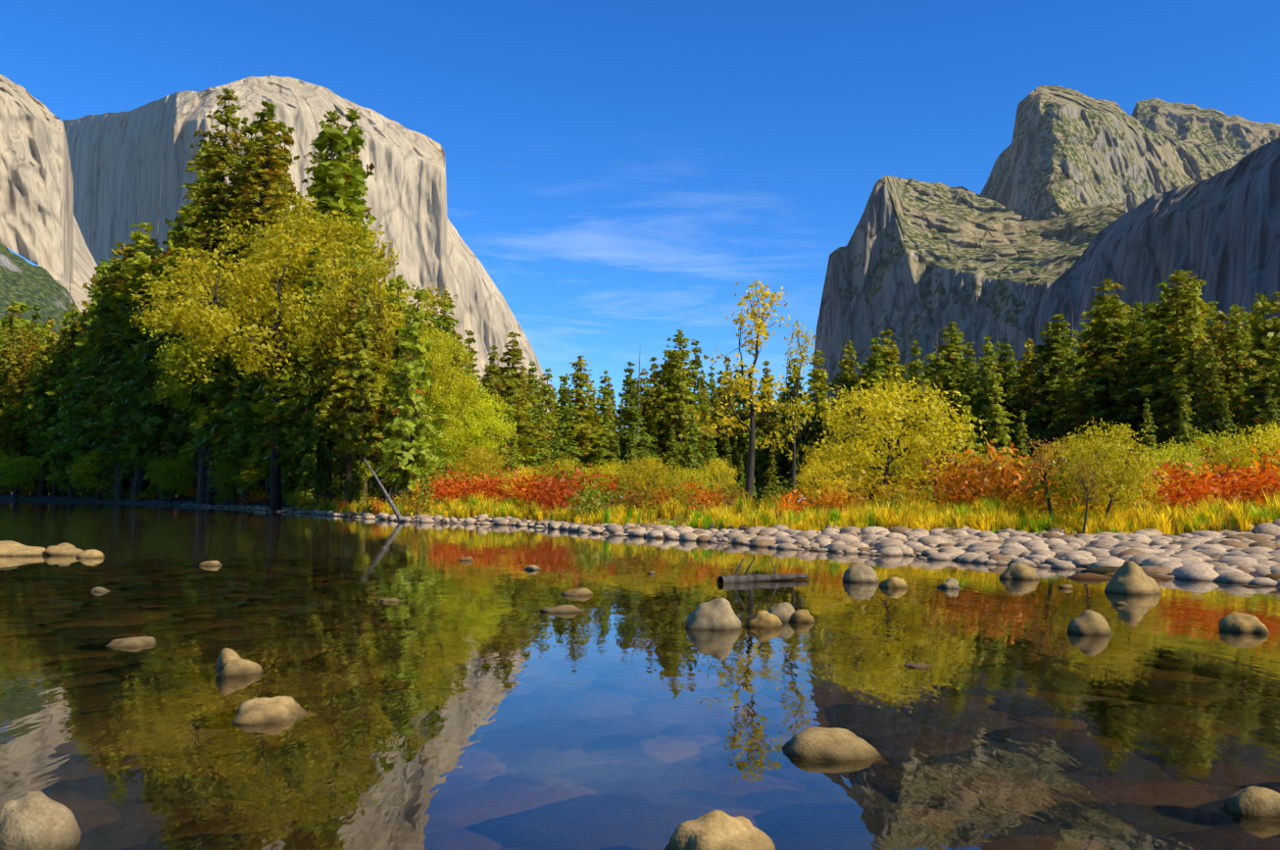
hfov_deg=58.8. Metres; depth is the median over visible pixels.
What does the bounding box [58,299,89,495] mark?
pine
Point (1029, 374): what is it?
pine
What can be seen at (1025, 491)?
shrub
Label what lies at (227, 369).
pine
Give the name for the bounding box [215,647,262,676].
river rock
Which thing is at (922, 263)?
cathedral rock
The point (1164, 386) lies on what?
conifer tree
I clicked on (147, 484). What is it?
pine
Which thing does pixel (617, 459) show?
pine
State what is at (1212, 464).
shrub
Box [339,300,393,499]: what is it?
pine
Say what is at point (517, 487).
shrub
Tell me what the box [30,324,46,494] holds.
pine
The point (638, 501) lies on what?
shrub
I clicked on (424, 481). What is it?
pine
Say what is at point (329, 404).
pine
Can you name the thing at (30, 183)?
cliff rock
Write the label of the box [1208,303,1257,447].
pine
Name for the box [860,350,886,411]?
pine
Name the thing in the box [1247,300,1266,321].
pine
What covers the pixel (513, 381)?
conifer tree
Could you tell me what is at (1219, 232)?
rock wall
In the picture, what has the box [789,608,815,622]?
river rock
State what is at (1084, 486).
sapling
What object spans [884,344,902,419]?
pine
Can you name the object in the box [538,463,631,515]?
shrub
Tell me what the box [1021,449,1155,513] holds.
shrub
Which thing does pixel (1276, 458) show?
shrub
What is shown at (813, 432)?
pine
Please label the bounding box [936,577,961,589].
river rock
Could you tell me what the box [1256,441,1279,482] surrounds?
shrub
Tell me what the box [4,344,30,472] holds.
pine
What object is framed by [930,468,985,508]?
shrub
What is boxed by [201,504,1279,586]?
gravel bar cobbles
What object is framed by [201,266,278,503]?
conifer tree
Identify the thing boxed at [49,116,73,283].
cliff edge rock
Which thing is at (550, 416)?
pine
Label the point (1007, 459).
shrub
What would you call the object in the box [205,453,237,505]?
willow
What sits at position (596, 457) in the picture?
pine
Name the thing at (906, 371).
pine
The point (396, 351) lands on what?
pine
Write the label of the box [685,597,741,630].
river rock
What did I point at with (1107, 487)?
shrub
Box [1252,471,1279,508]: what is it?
shrub
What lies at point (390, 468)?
pine
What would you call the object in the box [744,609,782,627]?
river rock
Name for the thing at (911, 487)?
shrub
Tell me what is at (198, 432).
pine
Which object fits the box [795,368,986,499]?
willow
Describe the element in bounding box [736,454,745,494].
pine
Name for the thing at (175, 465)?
bush
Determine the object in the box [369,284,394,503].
pine
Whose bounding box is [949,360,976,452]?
pine
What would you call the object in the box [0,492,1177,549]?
ground
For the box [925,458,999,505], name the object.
shrub
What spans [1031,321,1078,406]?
forest snag
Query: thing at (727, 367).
pine
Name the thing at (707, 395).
pine
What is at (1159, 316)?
conifer tree
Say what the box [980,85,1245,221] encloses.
cathedral rock
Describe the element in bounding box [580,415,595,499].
pine
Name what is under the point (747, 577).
drift log
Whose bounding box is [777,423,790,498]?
pine
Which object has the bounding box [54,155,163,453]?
tall snag
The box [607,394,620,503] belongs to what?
pine
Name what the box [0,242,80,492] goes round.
forest slope
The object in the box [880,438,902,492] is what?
pine
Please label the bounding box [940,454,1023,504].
shrub
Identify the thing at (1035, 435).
pine
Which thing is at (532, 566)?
river rock
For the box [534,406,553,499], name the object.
pine
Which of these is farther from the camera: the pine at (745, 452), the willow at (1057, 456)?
the pine at (745, 452)
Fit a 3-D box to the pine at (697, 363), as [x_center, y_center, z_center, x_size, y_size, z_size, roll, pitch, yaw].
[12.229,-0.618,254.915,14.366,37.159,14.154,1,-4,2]
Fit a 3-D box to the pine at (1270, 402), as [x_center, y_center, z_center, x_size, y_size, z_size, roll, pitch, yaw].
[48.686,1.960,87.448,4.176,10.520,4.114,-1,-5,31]
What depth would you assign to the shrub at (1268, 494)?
43.14 m
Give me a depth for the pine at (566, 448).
229.14 m
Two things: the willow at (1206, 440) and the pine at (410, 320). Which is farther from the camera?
the pine at (410, 320)
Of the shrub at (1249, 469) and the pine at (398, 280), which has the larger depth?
the pine at (398, 280)
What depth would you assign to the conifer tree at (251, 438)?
126.55 m
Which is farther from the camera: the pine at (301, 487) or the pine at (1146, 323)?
the pine at (1146, 323)
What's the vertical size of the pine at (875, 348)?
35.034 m
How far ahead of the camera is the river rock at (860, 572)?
22.11 m
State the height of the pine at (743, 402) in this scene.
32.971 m
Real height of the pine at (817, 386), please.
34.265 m
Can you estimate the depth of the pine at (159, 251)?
211.02 m
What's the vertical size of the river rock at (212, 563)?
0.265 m
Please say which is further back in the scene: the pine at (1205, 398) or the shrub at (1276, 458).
the pine at (1205, 398)
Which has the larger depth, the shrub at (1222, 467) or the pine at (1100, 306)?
the pine at (1100, 306)
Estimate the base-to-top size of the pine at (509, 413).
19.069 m
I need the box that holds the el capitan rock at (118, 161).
[62,75,550,494]
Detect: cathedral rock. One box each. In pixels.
[813,175,1126,503]
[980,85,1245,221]
[1131,98,1279,155]
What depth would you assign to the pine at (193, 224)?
182.44 m
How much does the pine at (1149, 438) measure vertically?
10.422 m
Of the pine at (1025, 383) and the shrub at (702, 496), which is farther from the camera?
the pine at (1025, 383)
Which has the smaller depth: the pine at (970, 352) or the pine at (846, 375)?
the pine at (970, 352)
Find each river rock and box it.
[0,540,45,555]
[0,789,81,849]
[44,542,83,555]
[76,548,104,557]
[90,587,109,591]
[105,636,156,646]
[197,560,222,565]
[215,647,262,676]
[232,695,308,724]
[375,597,400,601]
[459,556,472,560]
[523,564,541,570]
[540,604,584,612]
[561,588,592,595]
[664,809,775,849]
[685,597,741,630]
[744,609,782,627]
[767,601,794,621]
[781,726,879,761]
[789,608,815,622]
[842,562,878,583]
[879,576,908,588]
[903,661,931,667]
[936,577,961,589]
[999,562,1039,579]
[1058,584,1073,589]
[1067,609,1111,635]
[1104,561,1161,594]
[1114,600,1128,605]
[1208,561,1228,566]
[1218,612,1269,633]
[1224,786,1279,816]
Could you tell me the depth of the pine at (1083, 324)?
229.82 m
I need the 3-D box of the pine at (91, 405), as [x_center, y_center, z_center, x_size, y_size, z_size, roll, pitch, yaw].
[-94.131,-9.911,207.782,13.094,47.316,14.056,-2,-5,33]
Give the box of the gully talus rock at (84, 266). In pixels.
[48,215,98,312]
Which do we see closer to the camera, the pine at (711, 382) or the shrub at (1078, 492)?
the shrub at (1078, 492)
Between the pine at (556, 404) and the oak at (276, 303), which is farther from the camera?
the pine at (556, 404)
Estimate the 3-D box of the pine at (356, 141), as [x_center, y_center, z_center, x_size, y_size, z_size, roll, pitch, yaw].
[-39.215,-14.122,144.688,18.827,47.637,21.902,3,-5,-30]
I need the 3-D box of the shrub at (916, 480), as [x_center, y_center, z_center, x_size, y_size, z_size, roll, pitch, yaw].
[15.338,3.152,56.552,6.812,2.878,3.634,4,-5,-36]
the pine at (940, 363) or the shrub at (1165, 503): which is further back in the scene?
the pine at (940, 363)
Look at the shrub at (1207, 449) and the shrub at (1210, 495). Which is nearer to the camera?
the shrub at (1210, 495)
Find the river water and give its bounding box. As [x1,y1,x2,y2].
[0,499,1279,849]
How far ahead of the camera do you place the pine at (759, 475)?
244.01 m
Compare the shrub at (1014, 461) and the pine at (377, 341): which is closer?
the shrub at (1014, 461)
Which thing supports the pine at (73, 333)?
on the ground at (175, 501)
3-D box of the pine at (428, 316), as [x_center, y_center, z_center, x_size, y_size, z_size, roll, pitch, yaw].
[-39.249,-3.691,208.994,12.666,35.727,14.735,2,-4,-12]
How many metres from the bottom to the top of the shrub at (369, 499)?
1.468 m
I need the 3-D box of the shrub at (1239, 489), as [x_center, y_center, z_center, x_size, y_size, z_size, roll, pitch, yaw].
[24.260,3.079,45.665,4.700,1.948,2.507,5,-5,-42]
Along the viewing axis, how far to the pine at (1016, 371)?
323.37 m
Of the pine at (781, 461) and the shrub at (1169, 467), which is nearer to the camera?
the shrub at (1169, 467)
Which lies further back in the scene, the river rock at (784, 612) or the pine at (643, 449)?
the pine at (643, 449)
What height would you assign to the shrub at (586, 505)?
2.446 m
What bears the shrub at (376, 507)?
on the ground at (175, 501)
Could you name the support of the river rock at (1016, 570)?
on the river bed cobbles at (1107, 572)
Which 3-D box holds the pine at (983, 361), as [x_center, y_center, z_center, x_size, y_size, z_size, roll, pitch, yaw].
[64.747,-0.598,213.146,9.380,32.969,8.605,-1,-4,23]
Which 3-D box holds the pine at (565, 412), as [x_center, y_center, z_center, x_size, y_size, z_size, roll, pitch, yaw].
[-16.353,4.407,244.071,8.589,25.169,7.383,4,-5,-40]
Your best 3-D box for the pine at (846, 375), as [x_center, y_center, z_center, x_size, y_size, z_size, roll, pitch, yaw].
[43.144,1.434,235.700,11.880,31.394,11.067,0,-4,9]
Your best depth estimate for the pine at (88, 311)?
283.79 m
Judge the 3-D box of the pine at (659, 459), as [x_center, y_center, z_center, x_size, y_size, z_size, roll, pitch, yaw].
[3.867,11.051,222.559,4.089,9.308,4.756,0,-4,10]
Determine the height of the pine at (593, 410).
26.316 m
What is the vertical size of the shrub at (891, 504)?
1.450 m
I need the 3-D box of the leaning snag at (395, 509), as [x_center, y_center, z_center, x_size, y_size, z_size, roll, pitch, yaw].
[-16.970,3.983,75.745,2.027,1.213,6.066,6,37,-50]
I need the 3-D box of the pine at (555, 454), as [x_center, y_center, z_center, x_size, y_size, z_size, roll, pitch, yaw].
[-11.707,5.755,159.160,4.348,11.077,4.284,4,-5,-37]
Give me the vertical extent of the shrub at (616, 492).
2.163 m
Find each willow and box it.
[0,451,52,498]
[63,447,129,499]
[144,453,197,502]
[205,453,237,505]
[422,424,477,497]
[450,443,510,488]
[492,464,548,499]
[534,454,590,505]
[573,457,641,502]
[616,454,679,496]
[663,466,712,500]
[695,455,738,500]
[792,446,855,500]
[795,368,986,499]
[940,449,993,475]
[1035,438,1076,467]
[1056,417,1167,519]
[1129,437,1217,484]
[1174,427,1257,482]
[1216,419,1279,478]
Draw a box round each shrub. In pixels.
[20,488,32,496]
[72,486,95,498]
[98,485,127,500]
[128,492,144,500]
[134,490,159,500]
[160,492,174,501]
[185,485,197,501]
[208,487,239,503]
[213,494,228,503]
[233,485,263,505]
[252,490,269,506]
[283,490,309,508]
[297,495,311,505]
[304,492,326,508]
[332,499,346,511]
[337,498,359,510]
[356,492,382,505]
[370,496,389,514]
[388,490,420,510]
[395,490,432,513]
[409,475,465,506]
[413,494,442,513]
[418,469,489,506]
[436,461,488,499]
[449,472,492,503]
[449,472,507,501]
[467,465,535,500]
[469,473,511,498]
[492,465,555,508]
[501,483,570,508]
[505,473,562,507]
[523,463,567,510]
[531,469,612,510]
[531,480,577,508]
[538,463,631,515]
[564,478,616,520]
[582,504,615,518]
[592,479,631,508]
[610,480,683,517]
[618,486,665,506]
[646,484,681,505]
[659,487,688,502]
[669,491,701,514]
[675,475,751,507]
[676,475,725,513]
[711,482,751,505]
[753,478,808,512]
[772,487,818,515]
[795,492,833,509]
[808,474,871,515]
[812,484,866,514]
[824,464,920,513]
[847,494,863,506]
[871,477,920,508]
[871,489,909,510]
[889,453,965,502]
[904,462,947,500]
[907,472,963,504]
[911,448,1013,509]
[914,449,1011,498]
[915,448,990,501]
[920,453,1011,496]
[924,485,971,509]
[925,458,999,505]
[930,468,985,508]
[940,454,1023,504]
[954,441,1031,478]
[956,460,1049,506]
[967,460,1032,500]
[983,438,1047,464]
[983,447,1067,466]
[986,446,1065,508]
[986,460,1093,514]
[990,458,1032,480]
[998,465,1031,503]
[999,443,1093,481]
[1011,476,1069,512]
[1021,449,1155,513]
[1045,473,1106,509]
[1053,472,1112,508]
[1068,484,1144,509]
[1084,486,1184,514]
[1095,465,1174,509]
[1098,458,1188,483]
[1101,465,1175,505]
[1103,452,1175,482]
[1134,483,1180,510]
[1137,460,1235,511]
[1140,463,1200,506]
[1142,480,1181,507]
[1156,482,1205,509]
[1158,479,1209,506]
[1161,463,1234,488]
[1168,462,1240,504]
[1171,460,1244,502]
[1175,458,1220,476]
[1177,439,1262,480]
[1181,490,1233,510]
[1190,474,1276,505]
[1191,471,1268,498]
[1201,484,1241,503]
[1204,456,1279,483]
[1215,463,1279,506]
[1221,480,1253,506]
[1229,466,1269,503]
[1231,446,1279,480]
[1235,466,1279,509]
[1247,481,1279,507]
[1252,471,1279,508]
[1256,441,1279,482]
[1262,455,1279,477]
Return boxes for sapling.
[1024,434,1073,518]
[1068,456,1102,533]
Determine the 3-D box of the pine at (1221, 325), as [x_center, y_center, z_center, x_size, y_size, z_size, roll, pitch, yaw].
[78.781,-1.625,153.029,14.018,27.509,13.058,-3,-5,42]
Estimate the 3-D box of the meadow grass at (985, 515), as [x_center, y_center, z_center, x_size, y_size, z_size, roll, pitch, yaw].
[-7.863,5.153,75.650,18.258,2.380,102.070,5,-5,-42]
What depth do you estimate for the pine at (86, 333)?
232.78 m
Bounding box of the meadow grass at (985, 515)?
[295,488,1279,535]
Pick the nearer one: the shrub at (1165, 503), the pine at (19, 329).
the shrub at (1165, 503)
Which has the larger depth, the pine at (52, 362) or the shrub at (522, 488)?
the pine at (52, 362)
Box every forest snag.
[68,278,70,323]
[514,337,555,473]
[615,356,667,502]
[915,339,941,468]
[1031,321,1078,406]
[1152,331,1182,443]
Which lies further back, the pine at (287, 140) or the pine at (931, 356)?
the pine at (931, 356)
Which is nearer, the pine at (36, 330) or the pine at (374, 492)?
the pine at (374, 492)
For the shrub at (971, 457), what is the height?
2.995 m
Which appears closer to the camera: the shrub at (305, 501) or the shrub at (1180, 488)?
the shrub at (1180, 488)
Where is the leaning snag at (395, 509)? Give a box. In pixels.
[363,449,403,521]
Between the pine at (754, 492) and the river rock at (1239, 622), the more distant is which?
the pine at (754, 492)
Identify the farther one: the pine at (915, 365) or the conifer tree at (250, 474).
the pine at (915, 365)
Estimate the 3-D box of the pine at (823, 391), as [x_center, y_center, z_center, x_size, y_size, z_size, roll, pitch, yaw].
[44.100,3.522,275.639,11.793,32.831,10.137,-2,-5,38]
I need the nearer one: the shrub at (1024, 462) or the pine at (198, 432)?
the shrub at (1024, 462)
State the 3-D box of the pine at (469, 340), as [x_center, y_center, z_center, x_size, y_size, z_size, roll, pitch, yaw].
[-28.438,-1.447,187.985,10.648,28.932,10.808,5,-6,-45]
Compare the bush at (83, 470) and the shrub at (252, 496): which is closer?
the shrub at (252, 496)
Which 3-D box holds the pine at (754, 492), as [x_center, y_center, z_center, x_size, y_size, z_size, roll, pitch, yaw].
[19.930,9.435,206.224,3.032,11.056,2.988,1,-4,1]
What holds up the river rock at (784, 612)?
on the river bed cobbles at (1107, 572)
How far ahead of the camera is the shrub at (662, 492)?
65.26 m
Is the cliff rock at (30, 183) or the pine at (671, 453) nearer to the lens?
the pine at (671, 453)
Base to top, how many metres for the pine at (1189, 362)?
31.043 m
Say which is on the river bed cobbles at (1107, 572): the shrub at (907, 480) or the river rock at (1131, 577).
the river rock at (1131, 577)
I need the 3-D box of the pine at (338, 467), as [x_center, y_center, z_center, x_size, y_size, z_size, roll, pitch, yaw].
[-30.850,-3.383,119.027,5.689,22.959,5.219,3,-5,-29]
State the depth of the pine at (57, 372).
255.10 m
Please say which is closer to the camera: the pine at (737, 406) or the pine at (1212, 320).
the pine at (1212, 320)
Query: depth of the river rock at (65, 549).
26.77 m
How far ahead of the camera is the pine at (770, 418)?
301.65 m
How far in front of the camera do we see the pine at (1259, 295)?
147.04 m
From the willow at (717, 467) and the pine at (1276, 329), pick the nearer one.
the willow at (717, 467)
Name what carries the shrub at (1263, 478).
on the ground at (175, 501)
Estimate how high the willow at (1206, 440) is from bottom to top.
4.480 m
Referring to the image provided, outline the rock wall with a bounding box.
[1034,137,1279,379]
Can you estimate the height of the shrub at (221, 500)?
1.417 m
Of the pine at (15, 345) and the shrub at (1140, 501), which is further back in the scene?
the pine at (15, 345)
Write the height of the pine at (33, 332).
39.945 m
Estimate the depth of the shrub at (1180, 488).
45.17 m
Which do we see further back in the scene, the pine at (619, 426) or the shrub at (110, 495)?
the pine at (619, 426)
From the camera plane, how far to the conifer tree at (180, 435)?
181.56 m
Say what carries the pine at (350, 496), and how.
on the ground at (175, 501)
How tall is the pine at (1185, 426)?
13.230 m
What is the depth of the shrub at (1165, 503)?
44.80 m
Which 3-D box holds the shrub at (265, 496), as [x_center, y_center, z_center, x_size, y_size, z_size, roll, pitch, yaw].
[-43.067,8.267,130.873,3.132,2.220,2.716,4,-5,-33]
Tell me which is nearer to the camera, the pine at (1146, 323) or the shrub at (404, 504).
the shrub at (404, 504)
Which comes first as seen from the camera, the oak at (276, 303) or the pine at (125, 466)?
the oak at (276, 303)
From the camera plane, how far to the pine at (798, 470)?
235.22 m
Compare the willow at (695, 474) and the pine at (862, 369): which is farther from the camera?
the pine at (862, 369)
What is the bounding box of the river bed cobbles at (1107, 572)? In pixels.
[1047,565,1279,588]
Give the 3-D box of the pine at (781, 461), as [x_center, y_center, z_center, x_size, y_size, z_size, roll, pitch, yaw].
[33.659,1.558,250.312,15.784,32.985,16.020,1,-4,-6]
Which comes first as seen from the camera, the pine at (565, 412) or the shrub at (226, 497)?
the shrub at (226, 497)
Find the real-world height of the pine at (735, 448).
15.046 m
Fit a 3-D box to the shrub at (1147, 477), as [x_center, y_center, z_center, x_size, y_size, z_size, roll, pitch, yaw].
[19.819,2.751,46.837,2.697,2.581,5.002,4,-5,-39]
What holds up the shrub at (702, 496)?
on the ground at (175, 501)
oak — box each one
[0,386,30,457]
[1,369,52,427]
[129,191,436,509]
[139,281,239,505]
[284,251,465,501]
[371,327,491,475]
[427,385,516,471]
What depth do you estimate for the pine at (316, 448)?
110.08 m
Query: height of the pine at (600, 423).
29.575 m
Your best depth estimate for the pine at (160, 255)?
203.25 m
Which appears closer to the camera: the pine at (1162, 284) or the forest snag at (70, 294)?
the pine at (1162, 284)
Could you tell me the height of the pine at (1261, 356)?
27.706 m
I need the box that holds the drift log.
[717,553,808,583]
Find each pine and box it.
[0,301,40,371]
[0,318,8,459]
[0,327,17,494]
[0,329,35,494]
[0,337,23,494]
[3,321,40,494]
[3,341,21,473]
[3,455,23,492]
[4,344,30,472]
[6,300,38,492]
[11,336,56,495]
[12,323,65,496]
[21,325,53,478]
[26,322,79,495]
[27,319,72,495]
[28,327,43,354]
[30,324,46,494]
[31,304,42,338]
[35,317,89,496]
[37,316,59,348]
[47,256,117,499]
[47,302,80,396]
[48,336,64,494]
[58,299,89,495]
[61,242,127,498]
[61,284,107,496]
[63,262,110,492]
[64,259,110,398]
[66,273,101,496]
[81,244,133,416]
[81,288,95,495]
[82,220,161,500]
[85,233,142,500]
[86,257,126,496]
[87,246,157,499]
[87,293,134,500]
[96,380,131,496]
[106,228,179,471]
[106,238,164,380]
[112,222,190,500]
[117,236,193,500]
[130,220,198,498]
[145,278,160,496]
[148,152,227,370]
[148,253,170,497]
[149,142,232,488]
[149,248,163,496]
[150,87,255,502]
[155,249,212,498]
[158,459,175,501]
[161,141,219,245]
[161,231,215,499]
[167,246,231,500]
[174,399,232,494]
[180,224,266,504]
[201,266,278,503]
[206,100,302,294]
[208,246,256,502]
[214,119,292,315]
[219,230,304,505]
[226,122,265,240]
[227,127,372,493]
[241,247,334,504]
[242,244,294,505]
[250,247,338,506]
[276,131,305,244]
[281,444,301,506]
[285,289,346,506]
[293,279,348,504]
[294,473,314,503]
[301,109,377,284]
[310,107,387,500]
[311,269,389,501]
[321,129,383,279]
[322,286,349,499]
[326,435,348,498]
[331,473,339,498]
[334,276,393,504]
[336,282,372,503]
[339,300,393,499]
[344,450,362,505]
[355,460,366,506]
[359,274,420,497]
[367,457,383,501]
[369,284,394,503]
[371,329,401,500]
[372,286,452,509]
[376,327,402,501]
[381,319,426,495]
[386,303,433,503]
[416,457,435,513]
[424,308,433,340]
[426,300,442,336]
[431,290,466,501]
[444,334,482,494]
[461,329,500,495]
[472,394,487,478]
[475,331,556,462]
[478,344,515,484]
[480,360,500,397]
[484,378,508,483]
[492,395,525,499]
[494,366,505,497]
[502,422,521,500]
[512,365,539,472]
[520,361,555,497]
[522,426,538,473]
[532,375,548,423]
[534,367,571,471]
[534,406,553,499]
[543,427,565,501]
[546,388,565,438]
[547,382,590,503]
[556,375,587,466]
[557,354,609,489]
[558,390,573,459]
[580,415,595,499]
[584,370,626,502]
[584,399,598,455]
[585,431,610,504]
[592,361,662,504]
[594,401,609,499]
[601,376,622,431]
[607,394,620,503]
[611,436,622,491]
[615,377,635,455]
[615,399,628,435]
[620,422,643,499]
[621,378,641,442]
[632,368,660,447]
[640,356,675,498]
[640,445,650,482]
[640,448,654,493]
[644,391,666,473]
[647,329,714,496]
[650,457,667,499]
[652,363,665,415]
[656,348,675,501]
[658,355,686,500]
[661,352,694,476]
[662,424,682,495]
[663,340,721,477]
[673,412,709,494]
[696,378,709,424]
[699,434,720,501]
[701,370,740,471]
[707,365,718,413]
[716,429,738,502]
[718,364,778,486]
[722,356,739,504]
[722,386,741,505]
[730,438,744,492]
[733,368,745,427]
[733,418,770,500]
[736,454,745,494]
[740,453,757,498]
[741,360,785,499]
[743,428,777,505]
[754,388,767,481]
[755,380,775,499]
[761,357,824,501]
[762,446,780,501]
[772,383,796,501]
[773,476,784,501]
[776,403,784,482]
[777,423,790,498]
[782,391,810,504]
[789,448,803,500]
[794,349,840,507]
[797,390,828,501]
[799,408,836,503]
[814,373,832,441]
[821,340,865,441]
[825,356,860,500]
[826,410,849,491]
[838,337,900,490]
[843,407,868,500]
[855,362,869,500]
[857,328,926,468]
[858,367,867,501]
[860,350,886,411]
[861,417,885,501]
[864,409,889,500]
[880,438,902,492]
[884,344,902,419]
[894,403,918,490]
[899,362,911,446]
[902,339,933,474]
[914,321,981,445]
[922,351,935,487]
[928,352,945,407]
[933,349,960,465]
[937,336,963,462]
[939,341,982,457]
[947,394,985,463]
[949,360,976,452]
[968,335,1002,450]
[968,343,1021,450]
[971,366,1004,458]
[980,354,1018,460]
[984,344,998,374]
[994,341,1002,374]
[998,361,1015,427]
[1000,342,1043,453]
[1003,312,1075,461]
[1006,354,1020,393]
[1008,321,1071,446]
[1009,352,1041,435]
[1011,389,1033,450]
[1011,409,1030,461]
[1017,338,1033,391]
[1029,422,1042,458]
[1033,328,1071,429]
[1044,376,1075,453]
[1049,326,1104,467]
[1056,329,1097,446]
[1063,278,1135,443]
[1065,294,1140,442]
[1074,321,1089,371]
[1082,303,1120,387]
[1100,299,1171,462]
[1109,312,1167,460]
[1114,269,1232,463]
[1132,301,1170,443]
[1132,310,1179,455]
[1138,397,1158,475]
[1142,303,1181,443]
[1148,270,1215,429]
[1154,280,1172,320]
[1163,292,1180,343]
[1167,279,1211,457]
[1171,312,1250,457]
[1173,378,1199,454]
[1177,326,1212,430]
[1183,340,1241,457]
[1189,323,1234,419]
[1204,313,1230,392]
[1205,300,1226,342]
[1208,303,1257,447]
[1213,395,1237,468]
[1215,394,1240,456]
[1223,306,1244,357]
[1230,292,1275,464]
[1230,297,1279,459]
[1230,306,1248,332]
[1232,323,1256,392]
[1233,312,1257,393]
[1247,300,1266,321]
[1254,290,1279,411]
[1256,322,1279,434]
[1256,382,1279,460]
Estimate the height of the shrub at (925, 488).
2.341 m
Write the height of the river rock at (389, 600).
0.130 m
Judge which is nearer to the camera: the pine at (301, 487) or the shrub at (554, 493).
the shrub at (554, 493)
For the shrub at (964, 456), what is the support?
on the ground at (175, 501)
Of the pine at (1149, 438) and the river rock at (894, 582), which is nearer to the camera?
the river rock at (894, 582)
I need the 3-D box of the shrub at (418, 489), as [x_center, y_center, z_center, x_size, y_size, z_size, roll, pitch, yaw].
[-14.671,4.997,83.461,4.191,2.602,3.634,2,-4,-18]
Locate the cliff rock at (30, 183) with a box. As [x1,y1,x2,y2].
[0,74,62,278]
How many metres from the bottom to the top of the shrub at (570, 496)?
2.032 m
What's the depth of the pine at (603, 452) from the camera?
239.90 m
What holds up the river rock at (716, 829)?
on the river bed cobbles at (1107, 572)
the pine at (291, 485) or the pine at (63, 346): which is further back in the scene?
the pine at (63, 346)
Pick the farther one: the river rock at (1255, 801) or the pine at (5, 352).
the pine at (5, 352)
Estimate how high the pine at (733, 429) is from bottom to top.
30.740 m
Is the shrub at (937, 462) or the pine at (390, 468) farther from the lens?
the pine at (390, 468)
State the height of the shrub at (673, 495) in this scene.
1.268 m
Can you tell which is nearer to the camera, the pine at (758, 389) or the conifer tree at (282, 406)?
the conifer tree at (282, 406)
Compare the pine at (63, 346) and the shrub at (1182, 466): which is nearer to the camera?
the shrub at (1182, 466)
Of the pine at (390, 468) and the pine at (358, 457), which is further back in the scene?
the pine at (358, 457)
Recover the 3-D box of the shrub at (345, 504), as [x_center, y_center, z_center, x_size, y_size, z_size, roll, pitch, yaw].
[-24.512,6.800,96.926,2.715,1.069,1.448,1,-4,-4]
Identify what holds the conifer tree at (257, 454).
on the ground at (175, 501)
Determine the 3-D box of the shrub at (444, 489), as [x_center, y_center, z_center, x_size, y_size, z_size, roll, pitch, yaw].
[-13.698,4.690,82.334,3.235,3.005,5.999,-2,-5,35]
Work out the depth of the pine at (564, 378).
256.57 m
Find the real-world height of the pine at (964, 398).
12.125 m
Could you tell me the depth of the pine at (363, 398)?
96.48 m
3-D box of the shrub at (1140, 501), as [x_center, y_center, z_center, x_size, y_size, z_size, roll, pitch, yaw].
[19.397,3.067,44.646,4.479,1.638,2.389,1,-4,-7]
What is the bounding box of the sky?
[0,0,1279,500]
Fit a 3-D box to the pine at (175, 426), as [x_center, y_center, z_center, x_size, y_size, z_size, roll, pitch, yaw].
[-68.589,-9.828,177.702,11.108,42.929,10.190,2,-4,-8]
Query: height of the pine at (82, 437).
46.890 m
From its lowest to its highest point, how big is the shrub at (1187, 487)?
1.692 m
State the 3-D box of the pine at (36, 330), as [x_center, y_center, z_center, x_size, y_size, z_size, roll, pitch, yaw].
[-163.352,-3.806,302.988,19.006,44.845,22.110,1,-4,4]
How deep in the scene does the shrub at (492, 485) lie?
82.36 m
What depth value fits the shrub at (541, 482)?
75.87 m
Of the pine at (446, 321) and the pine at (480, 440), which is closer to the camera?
the pine at (480, 440)
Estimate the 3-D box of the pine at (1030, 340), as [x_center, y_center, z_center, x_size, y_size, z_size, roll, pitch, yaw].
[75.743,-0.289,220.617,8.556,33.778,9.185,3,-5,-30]
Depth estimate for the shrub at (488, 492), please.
83.47 m
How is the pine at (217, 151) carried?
on the ground at (175, 501)
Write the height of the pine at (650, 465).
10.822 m
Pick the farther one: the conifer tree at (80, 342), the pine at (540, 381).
the pine at (540, 381)
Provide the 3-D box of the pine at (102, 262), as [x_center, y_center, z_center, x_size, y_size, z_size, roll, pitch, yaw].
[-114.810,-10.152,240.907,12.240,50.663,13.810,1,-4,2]
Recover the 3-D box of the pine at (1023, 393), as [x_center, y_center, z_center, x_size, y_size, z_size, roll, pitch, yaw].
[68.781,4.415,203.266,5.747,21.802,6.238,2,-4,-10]

